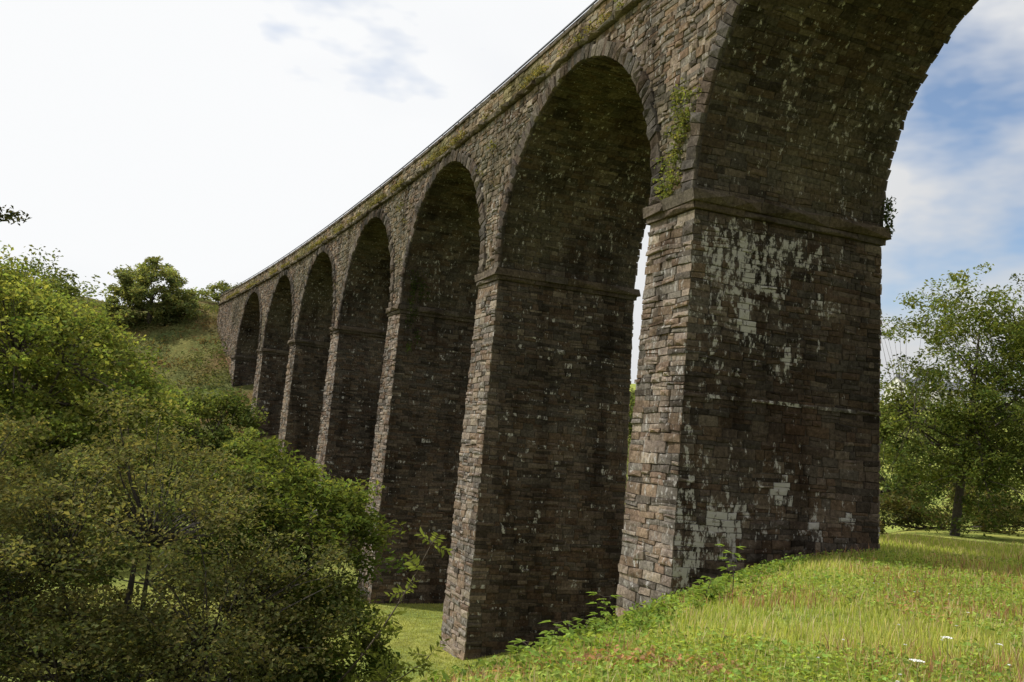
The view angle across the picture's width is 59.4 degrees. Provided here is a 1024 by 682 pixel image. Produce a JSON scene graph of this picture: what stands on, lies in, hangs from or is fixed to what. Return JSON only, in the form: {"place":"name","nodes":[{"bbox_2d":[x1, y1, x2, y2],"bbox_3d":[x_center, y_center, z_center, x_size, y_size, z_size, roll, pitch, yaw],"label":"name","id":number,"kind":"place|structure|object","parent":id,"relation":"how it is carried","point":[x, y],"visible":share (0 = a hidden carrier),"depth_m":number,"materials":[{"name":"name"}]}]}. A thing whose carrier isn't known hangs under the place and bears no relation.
{"place":"outdoors","nodes":[
{"label":"outdoors","id":0,"kind":"place"},
{"bbox_2d":[0,296,1023,681],"bbox_3d":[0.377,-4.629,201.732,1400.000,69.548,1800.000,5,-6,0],"label":"ground","id":1,"kind":"structure","parent":0,"point":[178,344],"depth_m":34.97,"materials":[{"name":"green plant"}]},
{"bbox_2d":[0,205,29,225],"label":"oak tree","id":2,"kind":"object","parent":1,"relation":"on","point":[10,216],"visible":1,"depth_m":15.13,"materials":[{"name":"green plant"}]},
{"bbox_2d":[0,245,130,466],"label":"ash tree","id":3,"kind":"object","parent":1,"relation":"on","point":[65,287],"visible":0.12,"depth_m":45.34,"materials":[{"name":"green plant"}]},
{"bbox_2d":[0,240,193,586],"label":"sycamore tree","id":4,"kind":"object","parent":1,"relation":"on","point":[53,325],"visible":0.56,"depth_m":28.71,"materials":[{"name":"green plant"}]},
{"bbox_2d":[1,291,268,509],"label":"bracken scrub","id":5,"kind":"object","parent":1,"relation":"on","point":[207,307],"visible":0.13,"depth_m":81.57,"materials":[{"name":"green plant"}]},
{"bbox_2d":[91,255,202,326],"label":"round tree","id":6,"kind":"object","parent":1,"relation":"on","point":[137,293],"visible":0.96,"depth_m":88.17,"materials":[{"name":"green plant"}]},
{"bbox_2d":[86,377,300,573],"bbox_3d":[-14.509,6.186,40.647,13.112,9.024,7.142,0,-8,35],"label":"alder tree","id":7,"kind":"object","parent":1,"relation":"on","point":[227,437],"visible":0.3,"depth_m":39.71,"materials":[{"name":"green plant"}]},
{"bbox_2d":[0,383,388,681],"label":"hawthorn bush","id":8,"kind":"object","parent":1,"relation":"on","point":[245,608],"visible":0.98,"depth_m":11.46,"materials":[{"name":"green plant"}]},
{"bbox_2d":[182,280,241,303],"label":"hilltop bush row","id":9,"kind":"object","parent":1,"relation":"on","point":[205,295],"visible":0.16,"depth_m":111.00,"materials":[{"name":"green plant"}]},
{"bbox_2d":[176,435,409,681],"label":"elder bush","id":10,"kind":"object","parent":1,"relation":"on","point":[333,497],"visible":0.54,"depth_m":13.37,"materials":[{"name":"green plant"}]},
{"bbox_2d":[145,574,543,681],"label":"valley lawn grass","id":11,"kind":"structure","parent":1,"relation":"on","point":[440,661],"depth_m":29.69,"materials":[{"name":"green plant"}]},
{"bbox_2d":[338,527,451,681],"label":"ash shoot","id":12,"kind":"object","parent":1,"relation":"on","point":[381,677],"visible":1,"depth_m":11.90,"materials":[{"name":"green plant"}]},
{"bbox_2d":[506,638,544,661],"bbox_3d":[0.125,3.213,9.102,0.410,0.344,0.389,0,-8,36],"label":"maple sapling","id":13,"kind":"object","parent":1,"relation":"on","point":[521,646],"visible":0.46,"depth_m":9.11,"materials":[{"name":"green plant"}]},
{"bbox_2d":[533,620,574,649],"bbox_3d":[0.456,3.291,9.781,0.418,0.478,0.426,0,-8,39],"label":"maple sapling","id":14,"kind":"object","parent":1,"relation":"on","point":[546,632],"visible":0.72,"depth_m":9.80,"materials":[{"name":"green plant"}]},
{"bbox_2d":[572,617,602,637],"bbox_3d":[0.863,3.389,10.380,0.397,0.361,0.387,10,-8,-39],"label":"maple sapling","id":15,"kind":"object","parent":1,"relation":"on","point":[586,626],"visible":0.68,"depth_m":10.38,"materials":[{"name":"green plant"}]},
{"bbox_2d":[216,0,978,659],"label":"stone viaduct","id":16,"kind":"object","parent":1,"relation":"on","point":[482,424],"visible":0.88,"depth_m":27.07,"materials":[{"name":"grey stone"}]},
{"bbox_2d":[221,0,597,293],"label":"parapet handrail","id":17,"kind":"object","parent":16,"relation":"on","point":[551,40],"visible":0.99,"depth_m":33.38,"materials":[{"name":"metal"}]},
{"bbox_2d":[225,0,897,352],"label":"wall ivy","id":18,"kind":"object","parent":16,"relation":"attached to","point":[887,215],"depth_m":20.25,"materials":[{"name":"green plant"}]},
{"bbox_2d":[586,592,621,626],"bbox_3d":[1.106,3.360,10.908,0.373,0.570,0.440,8,-7,-29],"label":"maple sapling","id":19,"kind":"object","parent":1,"relation":"on","point":[606,612],"visible":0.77,"depth_m":10.91,"materials":[{"name":"green plant"}]},
{"bbox_2d":[690,575,726,602],"bbox_3d":[2.561,3.253,11.642,0.403,0.419,0.413,-1,-8,41],"label":"maple sapling","id":20,"kind":"object","parent":1,"relation":"on","point":[706,592],"visible":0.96,"depth_m":11.62,"materials":[{"name":"green plant"}]},
{"bbox_2d":[420,548,1023,681],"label":"meadow weeds","id":21,"kind":"object","parent":1,"relation":"on","point":[623,623],"visible":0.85,"depth_m":8.23,"materials":[{"name":"green plant"}]},
{"bbox_2d":[421,532,1023,681],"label":"meadow grass","id":22,"kind":"structure","parent":1,"relation":"on","point":[912,542],"depth_m":9.83,"materials":[{"name":"green plant"}]},
{"bbox_2d":[717,544,745,588],"bbox_3d":[2.910,3.089,11.947,0.372,0.729,0.420,11,-9,-44],"label":"maple sapling","id":23,"kind":"object","parent":1,"relation":"on","point":[732,562],"visible":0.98,"depth_m":11.95,"materials":[{"name":"green plant"}]},
{"bbox_2d":[626,386,1023,520],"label":"distant tree line","id":24,"kind":"object","parent":1,"relation":"on","point":[900,485],"visible":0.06,"depth_m":59.73,"materials":[{"name":"green plant"}]},
{"bbox_2d":[884,377,930,406],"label":"walls","id":25,"kind":"structure","parent":1,"relation":"on","point":[895,380],"depth_m":230.10,"materials":[{"name":"white"}]},
{"bbox_2d":[884,376,922,388],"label":"roof","id":26,"kind":"structure","parent":25,"relation":"on","point":[911,380],"depth_m":230.84,"materials":[{"name":"stone"}]},
{"bbox_2d":[817,584,1010,681],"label":"cow parsley flowers","id":27,"kind":"object","parent":1,"relation":"on","point":[947,637],"visible":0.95,"depth_m":7.79,"materials":[{"name":"white petal"},{"name":"green stem"}]},
{"bbox_2d":[926,383,967,411],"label":"walls","id":28,"kind":"structure","parent":1,"relation":"on","point":[945,396],"depth_m":237.35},
{"bbox_2d":[929,381,964,390],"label":"roof","id":29,"kind":"structure","parent":28,"relation":"on","point":[953,383],"depth_m":239.58,"materials":[{"name":"stone"}]},
{"bbox_2d":[878,480,1023,536],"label":"bramble thicket","id":30,"kind":"object","parent":1,"relation":"on","point":[916,517],"visible":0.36,"depth_m":36.66,"materials":[{"name":"green plant"}]},
{"bbox_2d":[879,262,1023,536],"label":"ash tree","id":31,"kind":"object","parent":1,"relation":"on","point":[976,422],"visible":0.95,"depth_m":31.48,"materials":[{"name":"green plant"}]},
{"bbox_2d":[0,0,1023,400],"label":"sky","id":32,"kind":"structure","parent":0,"point":[214,139],"materials":[{"name":"white"}]}
]}

